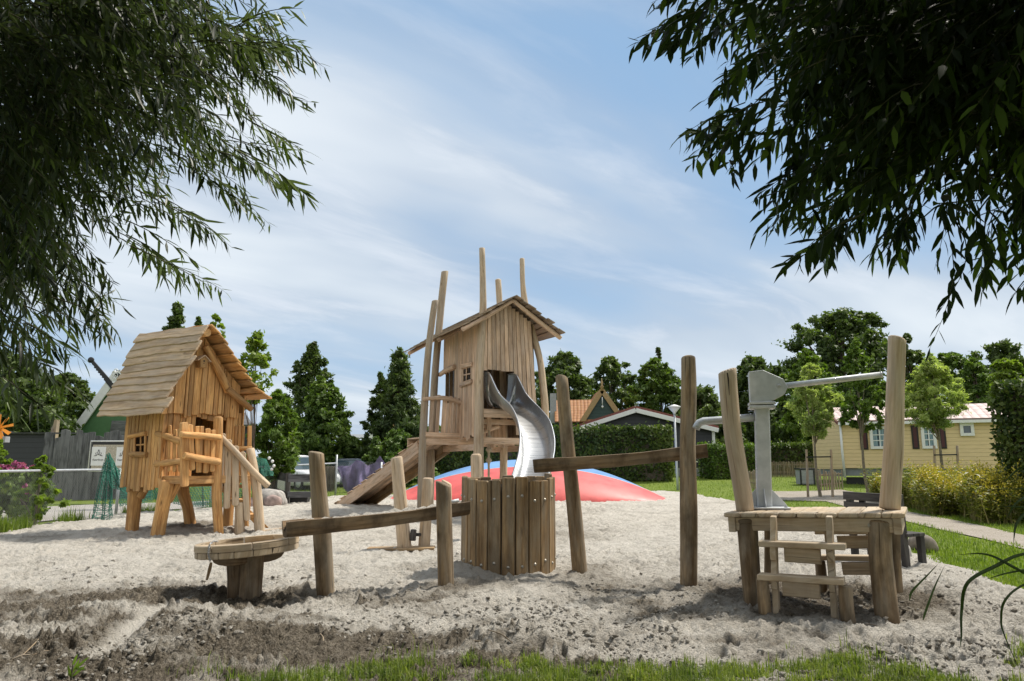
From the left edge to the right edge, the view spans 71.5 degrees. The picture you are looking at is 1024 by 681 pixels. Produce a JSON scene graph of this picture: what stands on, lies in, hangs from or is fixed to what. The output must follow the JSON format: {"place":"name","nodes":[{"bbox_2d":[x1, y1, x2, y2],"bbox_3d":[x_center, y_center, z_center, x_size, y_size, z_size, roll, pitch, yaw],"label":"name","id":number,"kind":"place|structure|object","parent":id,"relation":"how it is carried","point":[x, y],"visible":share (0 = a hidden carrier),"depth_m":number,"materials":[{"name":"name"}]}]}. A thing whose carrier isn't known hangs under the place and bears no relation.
{"place":"outdoors","nodes":[
{"label":"outdoors","id":0,"kind":"place"},
{"bbox_2d":[1,501,211,523],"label":"paved path","id":1,"kind":"structure","parent":0,"point":[90,508],"depth_m":21.88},
{"bbox_2d":[0,490,1023,680],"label":"sand","id":2,"kind":"structure","parent":0,"point":[629,531],"depth_m":6.90,"materials":[{"name":"sand"}]},
{"bbox_2d":[68,654,89,680],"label":"willow sprout","id":3,"kind":"object","parent":2,"relation":"on","point":[72,670],"visible":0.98,"depth_m":4.59,"materials":[{"name":"green plant"}]},
{"bbox_2d":[119,480,222,507],"bbox_3d":[-9.612,4.405,20.431,0.341,0.958,3.733,-5,-11,26],"label":"fishing net","id":4,"kind":"object","parent":2,"relation":"on","point":[197,501],"visible":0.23,"depth_m":20.90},
{"bbox_2d":[97,324,271,535],"bbox_3d":[-6.580,1.979,14.854,3.268,4.454,2.813,-5,-11,28],"label":"playhouse","id":5,"kind":"object","parent":2,"relation":"on","point":[179,411],"visible":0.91,"depth_m":14.26,"materials":[{"name":"brown wood"}]},
{"bbox_2d":[194,355,211,367],"bbox_3d":[-6.333,0.430,14.515,0.200,0.259,0.318,-6,-11,30],"label":"bird box","id":6,"kind":"object","parent":5,"relation":"attached to","point":[202,361],"visible":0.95,"depth_m":14.46,"materials":[{"name":"brown wood"}]},
{"bbox_2d":[194,534,298,600],"bbox_3d":[-2.870,2.537,7.671,1.072,0.830,1.069,0,-10,0],"label":"water basin","id":7,"kind":"object","parent":2,"relation":"on","point":[242,559],"visible":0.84,"depth_m":7.53,"materials":[{"name":"brown wood"}]},
{"bbox_2d":[206,540,216,579],"bbox_3d":[-3.059,2.242,7.272,0.058,0.377,0.185,0,-10,0],"label":"plug chain","id":8,"kind":"object","parent":7,"relation":"hanging from","point":[209,567],"visible":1,"depth_m":7.18,"materials":[{"name":"metal"}]},
{"bbox_2d":[238,329,278,447],"bbox_3d":[-8.061,2.393,21.723,1.278,5.714,1.808,0,-10,0],"label":"young tree","id":9,"kind":"object","parent":2,"relation":"on","point":[255,357],"visible":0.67,"depth_m":22.00,"materials":[{"name":"green plant"}]},
{"bbox_2d":[290,497,309,502],"bbox_3d":[-7.463,5.571,24.991,0.720,0.265,0.440,0,-10,0],"label":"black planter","id":10,"kind":"object","parent":2,"relation":"on","point":[305,499],"visible":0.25,"depth_m":24.79,"materials":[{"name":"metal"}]},
{"bbox_2d":[308,451,334,595],"bbox_3d":[-2.082,2.037,7.766,0.353,1.642,0.212,0,-10,0],"label":"log post","id":11,"kind":"object","parent":2,"relation":"on","point":[323,561],"visible":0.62,"depth_m":7.69,"materials":[{"name":"wood"}]},
{"bbox_2d":[334,440,449,503],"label":"climbing ramp","id":12,"kind":"structure","parent":2,"relation":"on","point":[376,487],"depth_m":21.73,"materials":[{"name":"brown wood"}]},
{"bbox_2d":[367,456,434,550],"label":"play posts","id":13,"kind":"object","parent":2,"relation":"on","point":[405,536],"visible":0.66,"depth_m":11.67,"materials":[{"name":"brown wood"}]},
{"bbox_2d":[436,481,453,585],"bbox_3d":[-0.749,2.229,7.916,0.222,1.308,0.180,0,-10,0],"label":"log post","id":14,"kind":"object","parent":2,"relation":"on","point":[445,567],"visible":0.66,"depth_m":7.87,"materials":[{"name":"wood"}]},
{"bbox_2d":[471,454,481,477],"bbox_3d":[-0.665,2.800,13.317,0.216,1.347,0.208,9,-13,-43],"label":"post","id":15,"kind":"object","parent":2,"relation":"on","point":[476,465],"visible":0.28,"depth_m":13.32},
{"bbox_2d":[403,247,565,507],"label":"climbing tower","id":16,"kind":"structure","parent":2,"relation":"on","point":[499,341],"depth_m":19.39,"materials":[{"name":"brown wood"}]},
{"bbox_2d":[486,430,491,476],"bbox_3d":[-0.610,3.054,18.703,0.168,1.366,0.168,0,-10,0],"label":"climbing rope","id":17,"kind":"object","parent":16,"relation":"hanging from","point":[488,450],"visible":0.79,"depth_m":18.67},
{"bbox_2d":[451,473,556,575],"bbox_3d":[-0.084,2.392,8.984,1.309,1.391,1.753,0,-10,0],"label":"plank barrel","id":18,"kind":"object","parent":2,"relation":"on","point":[508,524],"visible":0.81,"depth_m":8.74,"materials":[{"name":"brown wood"}]},
{"bbox_2d":[282,501,469,537],"bbox_3d":[-1.441,1.964,7.865,2.111,0.313,0.218,6,-11,-30],"label":"log trough","id":19,"kind":"object","parent":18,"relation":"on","point":[325,525],"visible":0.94,"depth_m":7.68,"materials":[{"name":"brown wood"}]},
{"bbox_2d":[533,444,707,472],"bbox_3d":[1.308,1.445,8.691,2.109,0.346,0.185,-2,-10,10],"label":"log trough","id":20,"kind":"object","parent":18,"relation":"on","point":[592,462],"visible":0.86,"depth_m":8.63,"materials":[{"name":"brown wood"}]},
{"bbox_2d":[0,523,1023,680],"bbox_3d":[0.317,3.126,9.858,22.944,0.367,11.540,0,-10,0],"label":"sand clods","id":21,"kind":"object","parent":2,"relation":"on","point":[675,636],"visible":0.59,"depth_m":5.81,"materials":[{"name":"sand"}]},
{"bbox_2d":[483,372,554,477],"bbox_3d":[0.289,2.296,15.876,1.505,3.887,6.098,1,-10,-6],"label":"slide","id":22,"kind":"object","parent":2,"relation":"on","point":[523,410],"visible":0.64,"depth_m":17.40,"materials":[{"name":"silver metal"}]},
{"bbox_2d":[555,375,586,573],"bbox_3d":[0.750,1.759,8.979,0.379,2.659,0.199,0,-10,0],"label":"log post","id":23,"kind":"object","parent":2,"relation":"on","point":[576,529],"visible":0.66,"depth_m":8.89,"materials":[{"name":"wood"}]},
{"bbox_2d":[680,355,697,586],"bbox_3d":[2.017,1.542,8.157,0.289,2.769,0.185,0,-10,0],"label":"log post","id":24,"kind":"object","parent":2,"relation":"on","point":[688,530],"visible":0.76,"depth_m":8.09,"materials":[{"name":"wood"}]},
{"bbox_2d":[756,515,855,623],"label":"deck steps","id":25,"kind":"structure","parent":2,"relation":"on","point":[800,585],"depth_m":6.59,"materials":[{"name":"brown wood"}]},
{"bbox_2d":[724,507,906,623],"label":"pump deck","id":26,"kind":"structure","parent":2,"relation":"on","point":[883,528],"depth_m":6.86,"materials":[{"name":"brown wood"}]},
{"bbox_2d":[718,368,753,511],"bbox_3d":[2.377,1.045,7.553,0.295,1.522,0.199,0,-10,0],"label":"log post","id":27,"kind":"object","parent":26,"relation":"on","point":[733,438],"visible":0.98,"depth_m":7.48,"materials":[{"name":"wood"}]},
{"bbox_2d":[692,370,882,509],"bbox_3d":[2.982,1.061,7.716,1.982,1.489,0.440,-2,-10,14],"label":"hand pump","id":28,"kind":"object","parent":26,"relation":"on","point":[766,389],"visible":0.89,"depth_m":7.72,"materials":[{"name":"metal"}]},
{"bbox_2d":[879,335,905,509],"bbox_3d":[3.812,0.810,7.119,0.412,1.748,0.204,0,-10,0],"label":"log post","id":29,"kind":"object","parent":26,"relation":"on","point":[891,474],"visible":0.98,"depth_m":7.04,"materials":[{"name":"wood"}]},
{"bbox_2d":[815,532,898,593],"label":"deck steps","id":30,"kind":"structure","parent":2,"relation":"on","point":[852,540],"depth_m":7.75,"materials":[{"name":"brown wood"}]},
{"bbox_2d":[923,570,942,619],"bbox_3d":[2.606,1.565,4.399,0.164,0.316,0.005,0,-10,0],"label":"grass stalk","id":31,"kind":"object","parent":2,"relation":"on","point":[927,605],"depth_m":4.39,"materials":[{"name":"green plant"}]},
{"bbox_2d":[0,0,1023,456],"label":"sky","id":32,"kind":"structure","parent":0,"point":[439,132],"materials":[{"name":"blue"}]},
{"bbox_2d":[28,468,1023,588],"bbox_3d":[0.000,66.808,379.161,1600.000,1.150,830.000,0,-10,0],"label":"ground","id":33,"kind":"structure","parent":0,"point":[639,482],"depth_m":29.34,"materials":[{"name":"plant"}]},
{"bbox_2d":[0,439,13,493],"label":"shrub","id":34,"kind":"object","parent":33,"relation":"on","point":[3,453],"visible":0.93,"depth_m":17.28,"materials":[{"name":"green plant"}]},
{"bbox_2d":[0,414,13,442],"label":"orange windmill","id":35,"kind":"object","parent":33,"relation":"on","point":[5,438],"visible":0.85,"depth_m":21.85,"materials":[{"name":"paint"}]},
{"bbox_2d":[0,460,39,516],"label":"hydrangea bush","id":36,"kind":"object","parent":33,"relation":"on","point":[19,465],"visible":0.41,"depth_m":18.73,"materials":[{"name":"pink plant"}]},
{"bbox_2d":[0,466,57,519],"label":"shrub","id":37,"kind":"object","parent":33,"relation":"on","point":[8,501],"visible":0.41,"depth_m":17.83,"materials":[{"name":"green plant"}]},
{"bbox_2d":[0,353,84,436],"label":"leafy tree","id":38,"kind":"object","parent":33,"relation":"on","point":[53,402],"visible":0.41,"depth_m":35.03,"materials":[{"name":"green plant"}]},
{"bbox_2d":[13,454,71,523],"bbox_3d":[-10.827,3.472,16.269,1.132,1.729,0.811,2,-10,-10],"label":"shrub","id":39,"kind":"object","parent":33,"relation":"on","point":[40,497],"visible":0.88,"depth_m":16.22,"materials":[{"name":"green plant"}]},
{"bbox_2d":[0,432,84,469],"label":"black shed","id":40,"kind":"structure","parent":33,"relation":"on","point":[26,448],"depth_m":27.63,"materials":[{"name":"wood"}]},
{"bbox_2d":[51,420,59,437],"bbox_3d":[-18.192,4.617,28.125,0.200,2.950,0.200,0,-10,0],"label":"square post","id":41,"kind":"object","parent":33,"relation":"on","point":[55,426],"visible":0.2,"depth_m":28.25,"materials":[{"name":"brown wood"}]},
{"bbox_2d":[50,371,95,421],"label":"leafy tree","id":42,"kind":"object","parent":33,"relation":"on","point":[76,408],"visible":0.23,"depth_m":46.71,"materials":[{"name":"green plant"}]},
{"bbox_2d":[43,429,151,499],"bbox_3d":[-15.476,4.673,26.644,3.767,2.708,0.152,3,-10,-16],"label":"palisade fence","id":43,"kind":"object","parent":33,"relation":"on","point":[66,450],"visible":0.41,"depth_m":26.40,"materials":[{"name":"grey wood"}]},
{"bbox_2d":[76,357,125,436],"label":"green house","id":44,"kind":"structure","parent":33,"relation":"on","point":[99,426],"depth_m":37.74,"materials":[{"name":"paint"}]},
{"bbox_2d":[91,453,112,519],"bbox_3d":[-10.200,3.683,17.889,0.462,1.719,0.875,4,-10,-19],"label":"fishing net","id":45,"kind":"object","parent":33,"relation":"on","point":[110,493],"visible":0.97,"depth_m":17.80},
{"bbox_2d":[88,441,123,471],"bbox_3d":[-13.934,4.107,25.277,2.202,1.089,0.066,0,-10,0],"label":"notice board","id":46,"kind":"object","parent":33,"relation":"on","point":[102,449],"visible":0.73,"depth_m":25.28,"materials":[{"name":"white paint"}]},
{"bbox_2d":[0,492,251,532],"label":"fence weeds","id":47,"kind":"object","parent":33,"relation":"on","point":[7,525],"visible":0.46,"depth_m":15.60,"materials":[{"name":"green plant"}]},
{"bbox_2d":[0,0,329,431],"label":"willow tree","id":48,"kind":"object","parent":33,"relation":"on","point":[68,88],"visible":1,"depth_m":3.40,"materials":[{"name":"green plant"}]},
{"bbox_2d":[161,301,185,330],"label":"leafy tree","id":49,"kind":"object","parent":33,"relation":"on","point":[176,319],"visible":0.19,"depth_m":46.70,"materials":[{"name":"green plant"}]},
{"bbox_2d":[0,455,381,524],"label":"chain link fence","id":50,"kind":"object","parent":33,"relation":"on","point":[116,505],"visible":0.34,"depth_m":17.90,"materials":[{"name":"metal"}]},
{"bbox_2d":[102,455,152,503],"bbox_3d":[-9.885,3.626,18.415,1.213,1.314,0.728,9,-13,-42],"label":"fishing net","id":51,"kind":"object","parent":50,"relation":"hanging from","point":[115,470],"visible":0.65,"depth_m":18.17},
{"bbox_2d":[239,457,273,497],"bbox_3d":[-8.373,4.526,23.046,0.403,1.478,1.667,-6,-12,33],"label":"fishing net","id":52,"kind":"object","parent":50,"relation":"hanging from","point":[265,462],"visible":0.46,"depth_m":23.46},
{"bbox_2d":[202,313,225,505],"bbox_3d":[-10.206,2.318,24.005,0.881,6.648,0.871,-6,-11,29],"label":"young tree","id":53,"kind":"object","parent":33,"relation":"on","point":[216,317],"visible":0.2,"depth_m":24.48,"materials":[{"name":"green plant"}]},
{"bbox_2d":[244,413,251,452],"bbox_3d":[-15.493,5.840,40.385,1.193,3.589,2.476,5,-11,-28],"label":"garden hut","id":54,"kind":"object","parent":33,"relation":"on","point":[245,425],"visible":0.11,"depth_m":39.94,"materials":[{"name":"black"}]},
{"bbox_2d":[264,495,281,505],"bbox_3d":[-7.838,5.315,23.325,0.591,0.504,0.417,0,-10,0],"label":"boulder","id":55,"kind":"object","parent":33,"relation":"on","point":[271,500],"visible":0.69,"depth_m":23.17,"materials":[{"name":"pink stone"}]},
{"bbox_2d":[262,489,285,504],"bbox_3d":[-8.168,5.308,23.962,1.086,0.639,0.993,0,-10,0],"label":"boulder","id":56,"kind":"object","parent":33,"relation":"on","point":[268,492],"visible":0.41,"depth_m":23.69,"materials":[{"name":"stone"}]},
{"bbox_2d":[245,388,304,488],"bbox_3d":[-8.787,3.826,26.094,2.148,4.241,2.861,4,-11,-24],"label":"leafy tree","id":57,"kind":"object","parent":33,"relation":"on","point":[277,409],"visible":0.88,"depth_m":25.88,"materials":[{"name":"green plant"}]},
{"bbox_2d":[261,472,326,502],"bbox_3d":[-8.707,5.332,26.311,1.246,1.224,5.209,9,-13,-43],"label":"rail fence","id":58,"kind":"object","parent":33,"relation":"on","point":[288,478],"visible":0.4,"depth_m":24.56,"materials":[{"name":"grey wood"}]},
{"bbox_2d":[264,455,339,489],"bbox_3d":[-9.641,5.915,31.958,4.305,1.539,2.118,-8,-12,37],"label":"parked car","id":59,"kind":"object","parent":33,"relation":"on","point":[303,459],"visible":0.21,"depth_m":31.03,"materials":[{"name":"white paint"}]},
{"bbox_2d":[279,341,335,455],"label":"pointed tree","id":60,"kind":"object","parent":33,"relation":"on","point":[311,361],"visible":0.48,"depth_m":47.86,"materials":[{"name":"green plant"}]},
{"bbox_2d":[280,375,359,466],"bbox_3d":[-9.231,4.327,34.730,3.931,5.363,3.363,9,-13,-41],"label":"leafy tree","id":61,"kind":"object","parent":33,"relation":"on","point":[322,415],"visible":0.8,"depth_m":34.41,"materials":[{"name":"green plant"}]},
{"bbox_2d":[325,466,335,491],"bbox_3d":[-7.684,5.926,29.935,0.722,1.246,0.211,0,-10,0],"label":"fishing net","id":62,"kind":"object","parent":33,"relation":"on","point":[330,476],"visible":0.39,"depth_m":29.95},
{"bbox_2d":[332,458,365,486],"bbox_3d":[-7.736,6.349,33.912,2.118,1.459,4.305,4,-10,-20],"label":"parked car","id":63,"kind":"object","parent":33,"relation":"on","point":[345,461],"visible":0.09,"depth_m":33.69,"materials":[{"name":"grey paint"}]},
{"bbox_2d":[337,456,384,491],"bbox_3d":[-6.290,5.630,29.488,2.455,1.658,0.776,-1,-10,8],"label":"fishing net","id":64,"kind":"object","parent":33,"relation":"on","point":[360,469],"visible":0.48,"depth_m":29.70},
{"bbox_2d":[359,371,384,444],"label":"conifer tree","id":65,"kind":"object","parent":33,"relation":"on","point":[374,404],"visible":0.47,"depth_m":36.65,"materials":[{"name":"green plant"}]},
{"bbox_2d":[353,346,428,461],"bbox_3d":[-5.693,3.717,35.847,4.026,6.918,3.518,-6,-11,30],"label":"conifer tree","id":66,"kind":"object","parent":33,"relation":"on","point":[400,408],"visible":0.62,"depth_m":35.58,"materials":[{"name":"green plant"}]},
{"bbox_2d":[361,428,440,486],"bbox_3d":[-5.151,5.462,32.654,3.177,2.897,3.116,-8,-13,40],"label":"garden bush","id":67,"kind":"object","parent":33,"relation":"on","point":[394,444],"visible":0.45,"depth_m":32.16,"materials":[{"name":"green plant"}]},
{"bbox_2d":[391,460,665,501],"bbox_3d":[0.586,5.710,29.407,10.713,1.557,8.800,0,-10,0],"label":"air cushion","id":68,"kind":"object","parent":33,"relation":"on","point":[595,485],"visible":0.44,"depth_m":26.11,"materials":[{"name":"red plastic"}]},
{"bbox_2d":[403,420,675,481],"bbox_3d":[1.164,5.612,35.721,13.902,3.210,2.041,0,-10,0],"label":"clipped hedge","id":69,"kind":"object","parent":33,"relation":"on","point":[596,440],"visible":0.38,"depth_m":35.12,"materials":[{"name":"green plant"}]},
{"bbox_2d":[534,350,596,425],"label":"leafy tree","id":70,"kind":"object","parent":33,"relation":"on","point":[568,365],"visible":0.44,"depth_m":61.15,"materials":[{"name":"green plant"}]},
{"bbox_2d":[589,355,641,410],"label":"leafy tree","id":71,"kind":"object","parent":33,"relation":"on","point":[609,367],"visible":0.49,"depth_m":65.13,"materials":[{"name":"green plant"}]},
{"bbox_2d":[573,406,718,475],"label":"black barn","id":72,"kind":"structure","parent":33,"relation":"on","point":[634,415],"depth_m":39.57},
{"bbox_2d":[622,357,680,414],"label":"leafy tree","id":73,"kind":"object","parent":33,"relation":"on","point":[664,380],"visible":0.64,"depth_m":55.30,"materials":[{"name":"green plant"}]},
{"bbox_2d":[668,404,680,489],"bbox_3d":[7.062,4.629,30.660,0.570,3.743,0.570,0,-10,0],"label":"street lamp","id":74,"kind":"object","parent":33,"relation":"on","point":[674,408],"visible":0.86,"depth_m":30.72,"materials":[{"name":"metal"}]},
{"bbox_2d":[671,383,749,443],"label":"leafy tree","id":75,"kind":"object","parent":33,"relation":"on","point":[708,405],"visible":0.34,"depth_m":50.90,"materials":[{"name":"green plant"}]},
{"bbox_2d":[696,440,755,479],"bbox_3d":[11.588,6.296,37.606,3.474,2.245,1.903,3,-10,-18],"label":"garden hedge","id":76,"kind":"object","parent":33,"relation":"on","point":[715,464],"visible":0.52,"depth_m":36.88,"materials":[{"name":"green plant"}]},
{"bbox_2d":[748,470,755,488],"bbox_3d":[10.535,6.077,30.916,0.065,0.918,2.006,-1,-10,3],"label":"paling fence","id":77,"kind":"object","parent":33,"relation":"on","point":[752,476],"visible":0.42,"depth_m":31.07,"materials":[{"name":"brown wood"}]},
{"bbox_2d":[719,351,790,443],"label":"leafy tree","id":78,"kind":"object","parent":33,"relation":"on","point":[749,363],"visible":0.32,"depth_m":55.02,"materials":[{"name":"green plant"}]},
{"bbox_2d":[770,399,797,443],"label":"leafy tree","id":79,"kind":"object","parent":33,"relation":"on","point":[781,435],"visible":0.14,"depth_m":48.90,"materials":[{"name":"green plant"}]},
{"bbox_2d":[771,439,813,474],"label":"dark hedge","id":80,"kind":"object","parent":33,"relation":"on","point":[793,451],"visible":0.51,"depth_m":40.59,"materials":[{"name":"green plant"}]},
{"bbox_2d":[771,461,813,476],"bbox_3d":[14.549,6.969,38.493,3.598,0.897,0.065,-1,-10,3],"label":"paling fence","id":81,"kind":"object","parent":33,"relation":"on","point":[784,464],"visible":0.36,"depth_m":38.45,"materials":[{"name":"brown wood"}]},
{"bbox_2d":[794,468,815,484],"bbox_3d":[13.672,6.339,33.205,0.700,0.755,0.680,0,-10,0],"label":"storage box","id":82,"kind":"object","parent":33,"relation":"on","point":[800,473],"visible":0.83,"depth_m":32.92,"materials":[{"name":"plastic"}]},
{"bbox_2d":[775,348,848,441],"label":"leafy tree","id":83,"kind":"object","parent":33,"relation":"on","point":[788,423],"visible":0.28,"depth_m":45.91,"materials":[{"name":"green plant"}]},
{"bbox_2d":[785,362,843,496],"bbox_3d":[11.807,3.483,27.799,2.374,5.363,1.730,0,-10,0],"label":"young willow","id":84,"kind":"object","parent":33,"relation":"on","point":[814,423],"visible":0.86,"depth_m":27.65,"materials":[{"name":"green plant"}]},
{"bbox_2d":[805,449,833,496],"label":"tree stakes","id":85,"kind":"object","parent":33,"relation":"on","point":[831,472],"visible":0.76,"depth_m":27.32,"materials":[{"name":"brown wood"}]},
{"bbox_2d":[629,0,1023,361],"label":"willow tree","id":86,"kind":"object","parent":33,"relation":"on","point":[902,94],"visible":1,"depth_m":2.85,"materials":[{"name":"green plant"}]},
{"bbox_2d":[816,469,842,490],"bbox_3d":[13.606,5.961,30.444,1.850,0.991,0.065,6,-12,-32],"label":"rustic fence","id":87,"kind":"object","parent":33,"relation":"on","point":[825,474],"visible":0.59,"depth_m":30.41,"materials":[{"name":"brown wood"}]},
{"bbox_2d":[771,307,914,468],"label":"walnut tree","id":88,"kind":"object","parent":33,"relation":"on","point":[838,326],"visible":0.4,"depth_m":57.34,"materials":[{"name":"green plant"}]},
{"bbox_2d":[834,339,885,492],"bbox_3d":[14.400,3.063,28.813,2.395,6.445,1.734,0,-10,0],"label":"young tree","id":89,"kind":"object","parent":33,"relation":"on","point":[864,408],"visible":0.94,"depth_m":28.86,"materials":[{"name":"green plant"}]},
{"bbox_2d":[843,491,926,567],"bbox_3d":[5.295,2.687,10.096,0.492,1.049,0.912,5,-11,-28],"label":"garden bench","id":90,"kind":"object","parent":33,"relation":"on","point":[861,497],"visible":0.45,"depth_m":9.81,"materials":[{"name":"grey wood"}]},
{"bbox_2d":[812,403,1009,484],"bbox_3d":[19.159,5.286,34.251,8.599,4.320,4.647,-4,-11,23],"label":"mobile home","id":91,"kind":"object","parent":33,"relation":"on","point":[969,434],"visible":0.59,"depth_m":32.46,"materials":[{"name":"beige"}]},
{"bbox_2d":[869,426,883,448],"bbox_3d":[17.054,4.506,32.979,0.816,1.041,0.071,-4,-11,23],"label":"window","id":92,"kind":"structure","parent":91,"relation":"in","point":[876,436],"depth_m":33.01,"materials":[{"name":"white paint"}]},
{"bbox_2d":[920,425,937,448],"bbox_3d":[18.877,4.361,32.204,0.595,1.062,0.071,-4,-11,23],"label":"window","id":93,"kind":"structure","parent":91,"relation":"in","point":[928,439],"depth_m":32.20,"materials":[{"name":"glass"}]},
{"bbox_2d":[959,423,974,435],"bbox_3d":[20.263,3.957,31.665,0.542,0.576,0.071,-4,-11,23],"label":"window","id":94,"kind":"structure","parent":91,"relation":"in","point":[966,429],"depth_m":31.66,"materials":[{"name":"white paint"}]},
{"bbox_2d":[903,333,925,398],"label":"leafy tree","id":95,"kind":"object","parent":33,"relation":"on","point":[914,356],"visible":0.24,"depth_m":57.73,"materials":[{"name":"green plant"}]},
{"bbox_2d":[908,535,938,552],"bbox_3d":[6.715,3.321,11.626,0.438,0.317,0.353,0,-10,0],"label":"boulder","id":96,"kind":"object","parent":33,"relation":"on","point":[930,543],"visible":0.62,"depth_m":11.50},
{"bbox_2d":[905,352,972,469],"bbox_3d":[16.025,3.236,26.950,2.349,5.641,2.888,7,-12,-33],"label":"young willow","id":97,"kind":"object","parent":33,"relation":"on","point":[933,413],"visible":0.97,"depth_m":26.75,"materials":[{"name":"green plant"}]},
{"bbox_2d":[857,457,1023,523],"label":"goldenrod bed","id":98,"kind":"object","parent":33,"relation":"on","point":[929,489],"visible":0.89,"depth_m":18.82,"materials":[{"name":"plant"}]},
{"bbox_2d":[933,445,959,470],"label":"tree stakes","id":99,"kind":"object","parent":33,"relation":"on","point":[956,454],"visible":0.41,"depth_m":26.41,"materials":[{"name":"brown wood"}]},
{"bbox_2d":[912,351,991,403],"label":"leafy tree","id":100,"kind":"object","parent":33,"relation":"on","point":[953,361],"visible":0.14,"depth_m":49.69,"materials":[{"name":"green plant"}]},
{"bbox_2d":[957,358,990,468],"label":"leafy tree","id":101,"kind":"object","parent":33,"relation":"on","point":[975,386],"visible":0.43,"depth_m":46.95,"materials":[{"name":"green plant"}]},
{"bbox_2d":[958,465,1023,667],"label":"reed plant","id":102,"kind":"object","parent":33,"relation":"on","point":[984,571],"visible":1,"depth_m":2.48,"materials":[{"name":"green plant"}]},
{"bbox_2d":[967,338,1023,383],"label":"leafy tree","id":103,"kind":"object","parent":33,"relation":"on","point":[1007,348],"visible":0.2,"depth_m":53.95,"materials":[{"name":"green plant"}]},
{"bbox_2d":[985,371,1023,520],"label":"ivy hedge","id":104,"kind":"object","parent":33,"relation":"on","point":[1010,444],"visible":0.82,"depth_m":18.43,"materials":[{"name":"green plant"}]},
{"bbox_2d":[986,357,1023,406],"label":"leafy bush","id":105,"kind":"object","parent":33,"relation":"on","point":[1003,366],"visible":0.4,"depth_m":19.30,"materials":[{"name":"green plant"}]},
{"bbox_2d":[550,379,618,425],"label":"old house","id":106,"kind":"structure","parent":0,"point":[600,403],"depth_m":51.89,"materials":[{"name":"tile"}]},
{"bbox_2d":[165,628,1023,680],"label":"foreground grass","id":107,"kind":"structure","parent":0,"point":[642,670],"depth_m":4.64,"materials":[{"name":"plant"}]},
{"bbox_2d":[774,489,1023,548],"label":"gravel path","id":108,"kind":"structure","parent":0,"point":[989,533],"depth_m":17.43,"materials":[{"name":"gravel"}]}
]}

